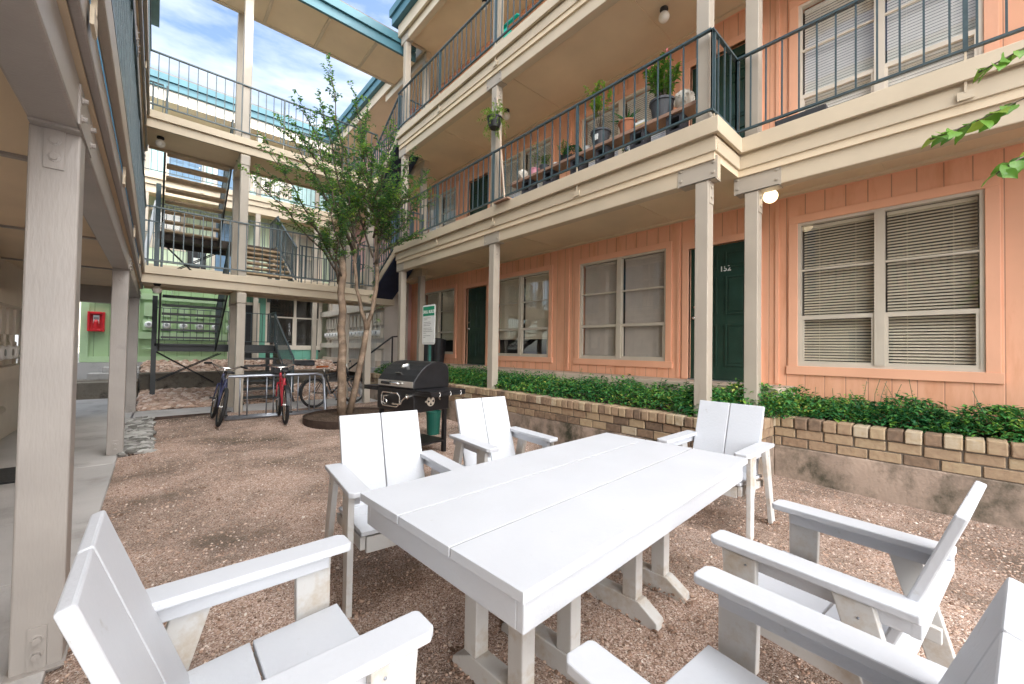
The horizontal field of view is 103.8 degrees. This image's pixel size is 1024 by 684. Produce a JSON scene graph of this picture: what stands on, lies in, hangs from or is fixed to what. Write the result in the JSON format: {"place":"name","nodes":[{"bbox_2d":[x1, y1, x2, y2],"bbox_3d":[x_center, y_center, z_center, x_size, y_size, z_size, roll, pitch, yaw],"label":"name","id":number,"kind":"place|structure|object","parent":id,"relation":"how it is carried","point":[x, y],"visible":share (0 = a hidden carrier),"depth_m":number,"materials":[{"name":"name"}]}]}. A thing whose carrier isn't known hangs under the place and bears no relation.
{"place":"outdoors","nodes":[
{"label":"outdoors","id":0,"kind":"place"},
{"bbox_2d":[0,396,137,683],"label":"concrete walkway","id":1,"kind":"structure","parent":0,"point":[94,467],"depth_m":3.80,"materials":[{"name":"concrete"}]},
{"bbox_2d":[0,467,15,484],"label":"door mat","id":2,"kind":"object","parent":1,"relation":"on","point":[7,475],"depth_m":4.07,"materials":[{"name":"black plastic"}]},
{"bbox_2d":[76,366,139,399],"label":"steps","id":3,"kind":"structure","parent":1,"relation":"on","point":[93,386],"depth_m":9.95,"materials":[{"name":"concrete"}]},
{"bbox_2d":[187,251,206,269],"bbox_3d":[-10.966,-2.783,13.947,0.560,0.800,0.460,2,-1,-42],"label":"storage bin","id":4,"kind":"object","parent":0,"point":[189,256],"visible":0.28,"depth_m":13.77,"materials":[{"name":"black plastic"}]},
{"bbox_2d":[79,67,353,361],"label":"apartment building","id":5,"kind":"structure","parent":0,"point":[303,324],"depth_m":14.36,"materials":[{"name":"green"}]},
{"bbox_2d":[87,311,104,331],"bbox_3d":[-11.624,-0.569,11.218,0.340,0.550,0.190,2,-1,-42],"label":"extinguisher cabinet","id":6,"kind":"object","parent":5,"relation":"attached to","point":[95,321],"visible":1,"depth_m":11.17,"materials":[{"name":"metal"}]},
{"bbox_2d":[143,303,151,329],"bbox_3d":[-10.803,-0.757,11.943,0.260,0.820,0.200,2,-1,-42],"label":"electric meter","id":7,"kind":"object","parent":5,"relation":"attached to","point":[147,324],"visible":0.66,"depth_m":11.91,"materials":[{"name":"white metal"}]},
{"bbox_2d":[161,306,171,328],"bbox_3d":[-10.504,-0.748,12.208,0.260,0.820,0.200,2,-1,-42],"label":"electric meter","id":8,"kind":"object","parent":5,"relation":"attached to","point":[166,326],"visible":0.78,"depth_m":12.18,"materials":[{"name":"white metal"}]},
{"bbox_2d":[148,207,185,251],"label":"window","id":9,"kind":"structure","parent":5,"relation":"in","point":[150,208],"depth_m":13.92,"materials":[{"name":"clear glass"}]},
{"bbox_2d":[178,307,188,331],"bbox_3d":[-10.205,-0.738,12.474,0.260,0.820,0.200,2,-1,-42],"label":"electric meter","id":10,"kind":"object","parent":5,"relation":"attached to","point":[180,326],"visible":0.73,"depth_m":12.45,"materials":[{"name":"white metal"}]},
{"bbox_2d":[165,153,205,183],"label":"window","id":11,"kind":"structure","parent":5,"relation":"in","point":[179,162],"depth_m":14.10,"materials":[{"name":"blue glass"}]},
{"bbox_2d":[194,309,204,329],"bbox_3d":[-9.906,-0.729,12.739,0.260,0.820,0.200,2,-1,-42],"label":"electric meter","id":12,"kind":"object","parent":5,"relation":"attached to","point":[198,327],"visible":0.58,"depth_m":12.71,"materials":[{"name":"white plastic"}]},
{"bbox_2d":[211,221,247,271],"bbox_3d":[-10.523,-3.423,14.977,1.100,2.130,0.074,2,-1,-42],"label":"door","id":13,"kind":"structure","parent":5,"relation":"in","point":[226,224],"depth_m":14.80,"materials":[{"name":"blue paint"}]},
{"bbox_2d":[214,168,249,189],"bbox_3d":[-10.478,-6.307,15.031,1.100,2.130,0.074,2,-1,-42],"label":"door","id":14,"kind":"structure","parent":5,"relation":"in","point":[219,172],"depth_m":14.78,"materials":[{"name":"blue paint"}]},
{"bbox_2d":[227,302,259,358],"bbox_3d":[-9.866,-0.406,14.731,1.000,2.130,0.074,2,-1,-42],"label":"door","id":15,"kind":"structure","parent":5,"relation":"in","point":[249,305],"depth_m":14.84,"materials":[{"name":"green wood"}]},
{"bbox_2d":[249,174,291,199],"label":"window","id":16,"kind":"structure","parent":5,"relation":"in","point":[252,187],"depth_m":15.91,"materials":[{"name":"glass"}]},
{"bbox_2d":[265,298,322,351],"bbox_3d":[-8.742,-0.794,16.055,2.060,2.390,0.470,2,-1,-42],"label":"window","id":17,"kind":"structure","parent":5,"relation":"in","point":[294,317],"depth_m":16.18,"materials":[{"name":"white glass"}]},
{"bbox_2d":[269,229,322,282],"bbox_3d":[-8.893,-3.473,16.533,2.040,2.060,0.165,2,-1,-42],"label":"window","id":18,"kind":"structure","parent":5,"relation":"in","point":[296,236],"depth_m":16.74,"materials":[{"name":"clear glass"}]},
{"bbox_2d":[133,397,376,417],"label":"concrete cross path","id":19,"kind":"structure","parent":0,"point":[198,410],"depth_m":8.71,"materials":[{"name":"concrete"}]},
{"bbox_2d":[298,360,361,407],"bbox_3d":[-4.201,0.967,9.518,0.646,1.065,1.674,1,-1,13],"label":"bicycle","id":20,"kind":"object","parent":19,"relation":"on","point":[305,382],"visible":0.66,"depth_m":9.32,"materials":[{"name":"black metal"}]},
{"bbox_2d":[150,0,397,127],"label":"sky","id":21,"kind":"structure","parent":0,"point":[200,33],"materials":[{"name":"blue"}]},
{"bbox_2d":[43,401,1023,683],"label":"gravel court","id":22,"kind":"object","parent":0,"point":[649,671],"visible":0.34,"depth_m":2.82,"materials":[{"name":"gravel"}]},
{"bbox_2d":[116,416,156,456],"bbox_3d":[-5.728,1.401,6.157,0.436,0.131,3.124,2,-1,-42],"label":"stone patch","id":23,"kind":"object","parent":22,"relation":"on","point":[139,432],"visible":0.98,"depth_m":5.79,"materials":[{"name":"stone"}]},
{"bbox_2d":[128,411,230,455],"bbox_3d":[-5.706,1.431,6.455,1.125,0.090,3.416,1,-1,-20],"label":"steel edging","id":24,"kind":"object","parent":22,"relation":"on","point":[172,417],"visible":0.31,"depth_m":7.63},
{"bbox_2d":[204,362,247,426],"bbox_3d":[-5.249,0.924,7.249,0.685,1.049,1.710,15,-10,-40],"label":"bicycle","id":25,"kind":"object","parent":22,"relation":"on","point":[221,394],"visible":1,"depth_m":7.08,"materials":[{"name":"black metal"}]},
{"bbox_2d":[223,372,326,420],"bbox_3d":[-4.663,1.048,8.025,1.798,0.840,0.256,2,-1,-40],"label":"bike rack","id":26,"kind":"object","parent":22,"relation":"on","point":[259,415],"visible":0.8,"depth_m":7.97,"materials":[{"name":"metal"}]},
{"bbox_2d":[261,363,301,423],"bbox_3d":[-4.308,0.936,7.534,0.685,1.049,1.754,2,-1,-36],"label":"bicycle","id":27,"kind":"object","parent":22,"relation":"on","point":[282,397],"visible":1,"depth_m":7.35,"materials":[{"name":"red metal"}]},
{"bbox_2d":[271,364,287,373],"bbox_3d":[-4.655,0.542,8.035,0.260,0.190,0.240,2,-1,-42],"label":"bike basket","id":28,"kind":"object","parent":27,"relation":"attached to","point":[275,370],"visible":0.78,"depth_m":7.93,"materials":[{"name":"black plastic"}]},
{"bbox_2d":[236,52,439,414],"bbox_3d":[-3.166,-1.932,7.718,1.976,6.881,3.553,0,-1,41],"label":"tree","id":29,"kind":"object","parent":22,"relation":"on","point":[346,221],"visible":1,"depth_m":7.72,"materials":[{"name":"green plant"}]},
{"bbox_2d":[302,407,395,429],"bbox_3d":[-3.020,1.455,7.638,1.720,0.180,1.720,2,-1,-42],"label":"tree ring","id":30,"kind":"object","parent":22,"relation":"on","point":[327,419],"visible":0.38,"depth_m":7.41,"materials":[{"name":"metal"}]},
{"bbox_2d":[364,360,464,451],"bbox_3d":[-1.371,0.867,5.436,1.417,1.225,0.677,0,-1,37],"label":"charcoal grill","id":31,"kind":"object","parent":22,"relation":"on","point":[408,385],"visible":0.91,"depth_m":5.26,"materials":[{"name":"metal"}]},
{"bbox_2d":[422,304,435,360],"bbox_3d":[-1.554,0.460,7.500,0.058,2.310,0.460,2,-1,-42],"label":"sign","id":32,"kind":"object","parent":22,"relation":"on","point":[428,328],"visible":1,"depth_m":7.49,"materials":[{"name":"grey"}]},
{"bbox_2d":[426,410,440,434],"bbox_3d":[-1.283,1.312,6.546,0.252,0.380,0.249,2,-1,-42],"label":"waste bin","id":33,"kind":"object","parent":22,"relation":"on","point":[433,421],"visible":0.84,"depth_m":6.45,"materials":[{"name":"green plastic"}]},
{"bbox_2d":[360,433,747,683],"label":"dining table","id":34,"kind":"object","parent":22,"relation":"on","point":[523,546],"visible":0.97,"depth_m":1.71,"materials":[{"name":"wood"}]},
{"bbox_2d":[330,518,780,683],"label":"heaped gravel","id":35,"kind":"structure","parent":22,"relation":"on","point":[556,671],"depth_m":2.06,"materials":[{"name":"gravel"}]},
{"bbox_2d":[53,510,432,683],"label":"armchair","id":36,"kind":"object","parent":35,"relation":"on","point":[111,615],"visible":1,"depth_m":1.06,"materials":[{"name":"wood"}]},
{"bbox_2d":[324,410,464,620],"bbox_3d":[-0.728,0.971,2.501,0.720,0.968,0.693,2,-1,-36],"label":"armchair","id":37,"kind":"object","parent":35,"relation":"on","point":[373,455],"visible":0.56,"depth_m":2.61,"materials":[{"name":"wood"}]},
{"bbox_2d":[449,396,557,466],"bbox_3d":[-0.099,0.999,3.449,0.720,0.968,0.693,2,-1,-37],"label":"armchair","id":38,"kind":"object","parent":35,"relation":"on","point":[487,432],"visible":0.52,"depth_m":3.60,"materials":[{"name":"wood"}]},
{"bbox_2d":[657,400,774,539],"bbox_3d":[1.720,1.026,3.383,0.693,0.968,0.720,2,-1,-43],"label":"armchair","id":39,"kind":"object","parent":22,"relation":"on","point":[733,429],"visible":0.64,"depth_m":3.45,"materials":[{"name":"wood"}]},
{"bbox_2d":[566,566,1023,683],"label":"armchair","id":40,"kind":"object","parent":22,"relation":"on","point":[991,651],"visible":1,"depth_m":1.02,"materials":[{"name":"wood"}]},
{"bbox_2d":[711,481,986,683],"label":"armchair","id":41,"kind":"object","parent":22,"relation":"on","point":[911,619],"visible":0.81,"depth_m":1.46,"materials":[{"name":"wood"}]},
{"bbox_2d":[921,48,1023,186],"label":"leafy branch","id":42,"kind":"object","parent":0,"point":[1013,167],"visible":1,"depth_m":1.60,"materials":[{"name":"green plant"}]},
{"label":"ground","id":43,"kind":"structure","parent":0,"visible":0},
{"bbox_2d":[0,0,159,683],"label":"apartment building","id":44,"kind":"structure","parent":43,"relation":"on","point":[74,91],"depth_m":1.74,"materials":[{"name":"beige"}]},
{"bbox_2d":[0,347,6,359],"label":"electric meter","id":45,"kind":"object","parent":44,"relation":"attached to","point":[3,351],"visible":1,"depth_m":4.98,"materials":[{"name":"white plastic"}]},
{"bbox_2d":[0,306,13,365],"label":"electric meter","id":46,"kind":"object","parent":44,"relation":"attached to","point":[10,353],"visible":0.73,"depth_m":5.24,"materials":[{"name":"white plastic"}]},
{"bbox_2d":[1,308,19,364],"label":"electric meter","id":47,"kind":"object","parent":44,"relation":"attached to","point":[9,322],"visible":0.59,"depth_m":5.48,"materials":[{"name":"white plastic"}]},
{"bbox_2d":[7,309,19,363],"bbox_3d":[-7.138,-0.095,5.777,0.200,0.820,0.240,2,-1,-42],"label":"electric meter","id":48,"kind":"object","parent":44,"relation":"attached to","point":[16,316],"visible":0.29,"depth_m":5.72,"materials":[{"name":"white plastic"}]},
{"bbox_2d":[16,352,362,392],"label":"platform","id":49,"kind":"structure","parent":43,"relation":"on","point":[84,369],"depth_m":11.14,"materials":[{"name":"concrete"}]},
{"bbox_2d":[322,0,1023,436],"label":"apartment building","id":50,"kind":"structure","parent":49,"relation":"on","point":[874,244],"depth_m":5.33,"materials":[{"name":"orange"}]},
{"bbox_2d":[320,283,408,366],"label":"meter annexe","id":51,"kind":"structure","parent":50,"relation":"attached to","point":[389,326],"depth_m":12.76,"materials":[{"name":"grey"}]},
{"bbox_2d":[349,316,353,338],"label":"electric meter","id":52,"kind":"object","parent":51,"relation":"attached to","point":[351,324],"visible":0.66,"depth_m":14.26,"materials":[{"name":"grey paint"}]},
{"bbox_2d":[351,315,356,338],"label":"electric meter","id":53,"kind":"object","parent":51,"relation":"attached to","point":[355,326],"visible":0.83,"depth_m":13.99,"materials":[{"name":"grey paint"}]},
{"bbox_2d":[355,315,361,338],"bbox_3d":[-5.284,-0.516,13.796,0.200,0.820,0.240,2,-1,-42],"label":"electric meter","id":54,"kind":"object","parent":51,"relation":"attached to","point":[358,325],"visible":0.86,"depth_m":13.75,"materials":[{"name":"grey paint"}]},
{"bbox_2d":[371,313,377,338],"bbox_3d":[-4.386,-0.521,12.785,0.200,0.820,0.240,2,-1,-42],"label":"electric meter","id":55,"kind":"object","parent":51,"relation":"attached to","point":[375,324],"visible":0.8,"depth_m":12.73,"materials":[{"name":"grey paint"}]},
{"bbox_2d":[375,312,382,338],"bbox_3d":[-4.162,-0.522,12.532,0.200,0.820,0.240,2,-1,-42],"label":"electric meter","id":56,"kind":"object","parent":51,"relation":"attached to","point":[379,333],"visible":1,"depth_m":12.49,"materials":[{"name":"grey paint"}]},
{"bbox_2d":[350,211,413,307],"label":"link stairs","id":57,"kind":"structure","parent":50,"relation":"attached to","point":[388,287],"depth_m":10.98,"materials":[{"name":"metal"}]},
{"bbox_2d":[350,95,418,213],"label":"link stairs","id":58,"kind":"structure","parent":50,"relation":"attached to","point":[398,162],"depth_m":10.71,"materials":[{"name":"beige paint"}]},
{"bbox_2d":[424,344,433,360],"bbox_3d":[-2.381,0.233,11.329,0.510,0.710,0.502,2,-1,-42],"label":"rubbish bin","id":59,"kind":"object","parent":50,"relation":"on","point":[426,351],"visible":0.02,"depth_m":11.13,"materials":[{"name":"black plastic"}]},
{"bbox_2d":[433,338,445,362],"bbox_3d":[-2.127,0.239,11.420,0.510,0.710,0.502,2,-1,-42],"label":"rubbish bin","id":60,"kind":"object","parent":50,"relation":"on","point":[439,350],"visible":0.7,"depth_m":11.23,"materials":[{"name":"black plastic"}]},
{"bbox_2d":[425,284,456,357],"bbox_3d":[-2.039,-0.531,12.004,0.470,2.155,1.990,2,-1,-42],"label":"window","id":61,"kind":"structure","parent":50,"relation":"in","point":[445,300],"depth_m":11.77,"materials":[{"name":"glass"}]},
{"bbox_2d":[426,181,458,232],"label":"window","id":62,"kind":"structure","parent":50,"relation":"in","point":[457,183],"depth_m":11.90,"materials":[{"name":"clear glass"}]},
{"bbox_2d":[462,281,488,365],"bbox_3d":[-0.916,-0.459,10.493,0.145,2.150,1.100,2,-1,-42],"label":"door","id":63,"kind":"structure","parent":50,"relation":"in","point":[476,349],"depth_m":10.55,"materials":[{"name":"green paint"}]},
{"bbox_2d":[465,167,490,216],"bbox_3d":[-0.871,-3.344,10.547,0.145,2.150,1.100,2,-1,-42],"label":"door","id":64,"kind":"structure","parent":50,"relation":"in","point":[485,196],"depth_m":10.60,"materials":[{"name":"green paint"}]},
{"bbox_2d":[477,98,509,140],"bbox_3d":[-0.302,-3.960,7.078,0.517,0.837,0.513,2,-1,-42],"label":"hanging basket","id":65,"kind":"object","parent":50,"relation":"hanging from","point":[494,119],"visible":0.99,"depth_m":7.00,"materials":[{"name":"black plastic"}]},
{"bbox_2d":[493,97,511,203],"bbox_3d":[-0.171,-3.387,6.945,0.146,1.960,0.486,2,-1,-42],"label":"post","id":66,"kind":"object","parent":50,"relation":"on","point":[502,200],"visible":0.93,"depth_m":6.94,"materials":[{"name":"beige wood"}]},
{"bbox_2d":[503,13,518,37],"bbox_3d":[0.075,-5.687,7.591,0.546,0.954,0.686,2,-1,-42],"label":"plastic chair","id":67,"kind":"object","parent":50,"relation":"on","point":[516,15],"visible":0.09,"depth_m":7.38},
{"bbox_2d":[498,265,552,362],"bbox_3d":[0.336,-0.544,9.332,0.470,2.155,2.060,2,-1,-42],"label":"window","id":68,"kind":"structure","parent":50,"relation":"in","point":[526,299],"depth_m":9.18,"materials":[{"name":"wood"}]},
{"bbox_2d":[501,129,554,197],"bbox_3d":[0.381,-3.428,9.386,0.470,2.155,2.060,2,-1,-42],"label":"window","id":69,"kind":"structure","parent":50,"relation":"in","point":[548,135],"depth_m":9.28,"materials":[{"name":"grey glass"}]},
{"bbox_2d":[521,179,536,193],"bbox_3d":[0.297,-2.539,6.858,0.190,0.400,0.200,2,-1,-42],"label":"cinder block","id":70,"kind":"object","parent":50,"relation":"on","point":[527,182],"depth_m":6.80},
{"bbox_2d":[542,169,559,185],"bbox_3d":[0.629,-2.540,6.484,0.190,0.400,0.200,2,-1,-42],"label":"cinder block","id":71,"kind":"object","parent":50,"relation":"on","point":[548,174],"depth_m":6.43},
{"bbox_2d":[509,157,570,188],"bbox_3d":[0.510,-2.763,6.641,0.270,0.043,1.370,2,-1,-42],"label":"plank shelf","id":72,"kind":"object","parent":71,"relation":"on","point":[563,164],"visible":0.47,"depth_m":6.49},
{"bbox_2d":[518,169,527,179],"bbox_3d":[0.184,-2.898,7.003,0.208,0.230,0.194,2,-1,-42],"label":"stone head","id":73,"kind":"object","parent":72,"relation":"on","point":[520,174],"visible":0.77,"depth_m":6.94},
{"bbox_2d":[531,140,543,173],"bbox_3d":[0.399,-3.116,6.806,0.218,0.666,0.217,1,-1,-29],"label":"potted plant","id":74,"kind":"object","parent":72,"relation":"on","point":[534,169],"visible":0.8,"depth_m":6.77,"materials":[{"name":"green plant"}]},
{"bbox_2d":[539,154,550,169],"bbox_3d":[0.548,-2.947,6.611,0.194,0.326,0.218,1,-1,14],"label":"potted plant","id":75,"kind":"object","parent":72,"relation":"on","point":[541,166],"visible":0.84,"depth_m":6.58,"materials":[{"name":"green plant"}]},
{"bbox_2d":[557,139,571,160],"bbox_3d":[0.831,-2.960,6.298,0.227,0.348,0.230,2,-1,-42],"label":"potted plant","id":76,"kind":"object","parent":72,"relation":"on","point":[562,157],"visible":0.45,"depth_m":6.24,"materials":[{"name":"green plant"}]},
{"bbox_2d":[563,144,582,156],"bbox_3d":[0.937,-2.894,6.158,0.305,0.215,0.328,2,-1,-42],"label":"potted plant","id":77,"kind":"object","parent":72,"relation":"on","point":[572,150],"visible":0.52,"depth_m":6.11,"materials":[{"name":"green plant"}]},
{"bbox_2d":[570,156,588,173],"bbox_3d":[1.014,-2.542,6.051,0.190,0.400,0.200,2,-1,-42],"label":"cinder block","id":78,"kind":"object","parent":50,"relation":"on","point":[581,167],"depth_m":6.00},
{"bbox_2d":[595,145,614,163],"bbox_3d":[1.320,-2.544,5.707,0.190,0.400,0.200,2,-1,-42],"label":"cinder block","id":79,"kind":"object","parent":50,"relation":"on","point":[598,151],"depth_m":5.66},
{"bbox_2d":[573,241,672,367],"bbox_3d":[2.080,-0.553,7.370,0.470,2.155,2.030,2,-1,-42],"label":"window","id":80,"kind":"structure","parent":50,"relation":"in","point":[628,303],"depth_m":7.20,"materials":[{"name":"glass"}]},
{"bbox_2d":[579,65,673,166],"bbox_3d":[2.125,-3.437,7.424,0.470,2.155,2.030,2,-1,-42],"label":"window","id":81,"kind":"structure","parent":50,"relation":"in","point":[629,94],"depth_m":7.41,"materials":[{"name":"beige glass"}]},
{"bbox_2d":[630,128,650,149],"bbox_3d":[1.692,-2.546,5.288,0.190,0.400,0.200,2,-1,-42],"label":"cinder block","id":82,"kind":"object","parent":50,"relation":"on","point":[639,133],"depth_m":5.24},
{"bbox_2d":[658,5,669,23],"bbox_3d":[2.205,-4.740,5.822,0.156,0.208,0.154,2,-1,-42],"label":"ceiling lamp","id":83,"kind":"object","parent":50,"relation":"attached to","point":[664,16],"visible":1,"depth_m":5.78,"materials":[{"name":"glass"}]},
{"bbox_2d":[666,111,688,134],"bbox_3d":[2.024,-2.548,4.915,0.190,0.400,0.200,2,-1,-42],"label":"cinder block","id":84,"kind":"object","parent":50,"relation":"on","point":[677,117],"depth_m":4.87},
{"bbox_2d":[570,100,695,159],"bbox_3d":[1.603,-2.769,5.411,0.270,0.043,1.900,2,-1,-42],"label":"plank shelf","id":85,"kind":"object","parent":84,"relation":"on","point":[689,109],"visible":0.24,"depth_m":5.19,"materials":[{"name":"wood"}]},
{"bbox_2d":[583,80,612,144],"bbox_3d":[1.268,-3.255,5.736,0.402,0.931,0.387,0,-1,35],"label":"potted plant","id":86,"kind":"object","parent":85,"relation":"on","point":[598,129],"visible":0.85,"depth_m":5.68,"materials":[{"name":"green plant"}]},
{"bbox_2d":[610,109,640,133],"bbox_3d":[1.516,-2.993,5.477,0.367,0.406,0.405,2,-1,-42],"label":"potted plant","id":87,"kind":"object","parent":85,"relation":"on","point":[629,122],"visible":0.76,"depth_m":5.37,"materials":[{"name":"green plant"}]},
{"bbox_2d":[642,47,681,118],"bbox_3d":[1.899,-3.191,5.099,0.490,0.799,0.480,2,-1,-42],"label":"potted plant","id":88,"kind":"object","parent":85,"relation":"on","point":[663,92],"visible":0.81,"depth_m":5.02,"materials":[{"name":"green plant"}]},
{"bbox_2d":[674,89,694,107],"bbox_3d":[2.087,-2.928,4.867,0.222,0.271,0.236,1,-1,-11],"label":"stone head","id":89,"kind":"object","parent":85,"relation":"on","point":[689,96],"visible":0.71,"depth_m":4.79},
{"bbox_2d":[681,232,761,382],"bbox_3d":[3.103,-0.481,5.971,0.145,2.150,1.114,2,-1,-42],"label":"door","id":90,"kind":"structure","parent":50,"relation":"in","point":[728,259],"depth_m":5.96,"materials":[{"name":"green paint"}]},
{"bbox_2d":[684,27,762,137],"bbox_3d":[3.148,-3.365,6.025,0.145,2.150,1.114,2,-1,-42],"label":"door","id":91,"kind":"structure","parent":50,"relation":"in","point":[739,51],"depth_m":5.97,"materials":[{"name":"green paint"}]},
{"bbox_2d":[763,190,777,202],"bbox_3d":[3.078,-1.760,4.777,0.156,0.208,0.154,2,-1,-42],"label":"ceiling lamp","id":92,"kind":"object","parent":50,"relation":"attached to","point":[770,197],"visible":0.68,"depth_m":4.73,"materials":[{"name":"glass"}]},
{"bbox_2d":[775,104,827,125],"bbox_3d":[3.228,-2.426,4.466,0.218,0.178,0.470,2,-1,-42],"label":"trough planter","id":93,"kind":"object","parent":50,"relation":"on","point":[802,114],"visible":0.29,"depth_m":4.38,"materials":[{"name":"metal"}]},
{"bbox_2d":[789,0,998,115],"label":"window","id":94,"kind":"structure","parent":50,"relation":"in","point":[936,11],"depth_m":4.84,"materials":[{"name":"beige glass"}]},
{"bbox_2d":[786,176,1004,383],"bbox_3d":[4.394,-0.565,4.766,0.470,2.155,1.818,2,-1,-42],"label":"window","id":95,"kind":"structure","parent":50,"relation":"in","point":[908,291],"depth_m":4.61,"materials":[{"name":"metal"}]},
{"bbox_2d":[150,232,294,404],"bbox_3d":[-7.576,-0.328,10.522,2.796,3.902,3.598,2,-1,-42],"label":"outdoor staircase","id":96,"kind":"structure","parent":43,"relation":"on","point":[280,350],"depth_m":10.33,"materials":[{"name":"black metal"}]},
{"bbox_2d":[139,369,329,389],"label":"retaining wall","id":97,"kind":"structure","parent":43,"relation":"on","point":[184,379],"depth_m":11.65,"materials":[{"name":"stone"}]},
{"bbox_2d":[136,381,359,410],"bbox_3d":[-6.812,1.438,11.334,5.580,0.268,3.547,2,-1,-42],"label":"river rock bed","id":98,"kind":"object","parent":43,"relation":"on","point":[174,398],"visible":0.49,"depth_m":10.17,"materials":[{"name":"stone"}]},
{"bbox_2d":[138,0,415,412],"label":"footbridge","id":99,"kind":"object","parent":43,"relation":"on","point":[346,33],"visible":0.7,"depth_m":8.95,"materials":[{"name":"beige paint"}]},
{"bbox_2d":[152,283,161,293],"bbox_3d":[-6.925,-1.045,7.831,0.156,0.208,0.154,2,-1,-42],"label":"ceiling lamp","id":100,"kind":"object","parent":99,"relation":"attached to","point":[156,288],"visible":0.98,"depth_m":7.79,"materials":[{"name":"glass"}]},
{"bbox_2d":[155,136,165,147],"bbox_3d":[-6.895,-3.919,7.871,0.156,0.208,0.154,2,-1,-42],"label":"ceiling lamp","id":101,"kind":"object","parent":99,"relation":"attached to","point":[159,142],"visible":1,"depth_m":7.83,"materials":[{"name":"glass"}]},
{"bbox_2d":[153,105,297,301],"bbox_3d":[-7.532,-3.177,10.575,2.796,3.949,3.599,2,-1,-42],"label":"outdoor staircase","id":102,"kind":"structure","parent":99,"relation":"attached to","point":[224,179],"depth_m":10.24,"materials":[{"name":"brown metal"}]},
{"bbox_2d":[140,200,155,266],"bbox_3d":[-9.111,-2.533,10.043,0.100,2.306,0.781,1,-1,-18],"label":"leaning board","id":103,"kind":"object","parent":102,"relation":"attached to","point":[150,237],"visible":0.29,"depth_m":10.10,"materials":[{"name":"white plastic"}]},
{"bbox_2d":[370,373,1023,529],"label":"planter wall","id":104,"kind":"structure","parent":43,"relation":"on","point":[936,472],"depth_m":4.04,"materials":[{"name":"brick"}]},
{"bbox_2d":[449,379,1017,442],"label":"planter soil","id":105,"kind":"structure","parent":104,"relation":"in","point":[984,436],"depth_m":5.26,"materials":[{"name":"soil"}]},
{"bbox_2d":[374,359,1023,442],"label":"ground cover","id":106,"kind":"object","parent":105,"relation":"on","point":[943,421],"visible":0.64,"depth_m":4.57,"materials":[{"name":"green plant"}]},
{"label":"earth slope","id":107,"kind":"structure","parent":0,"visible":0},
{"bbox_2d":[139,359,336,372],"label":"river rock terrace","id":108,"kind":"structure","parent":107,"relation":"on","point":[166,366],"depth_m":12.41,"materials":[{"name":"stone"}]},
{"bbox_2d":[294,360,315,365],"bbox_3d":[-7.388,0.739,14.235,0.660,0.180,0.560,2,-1,-42],"label":"utility box","id":109,"kind":"object","parent":108,"relation":"on","point":[307,362],"visible":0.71,"depth_m":14.05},
{"bbox_2d":[348,336,397,395],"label":"porch steps","id":110,"kind":"structure","parent":107,"relation":"on","point":[372,371],"depth_m":11.88,"materials":[{"name":"concrete"}]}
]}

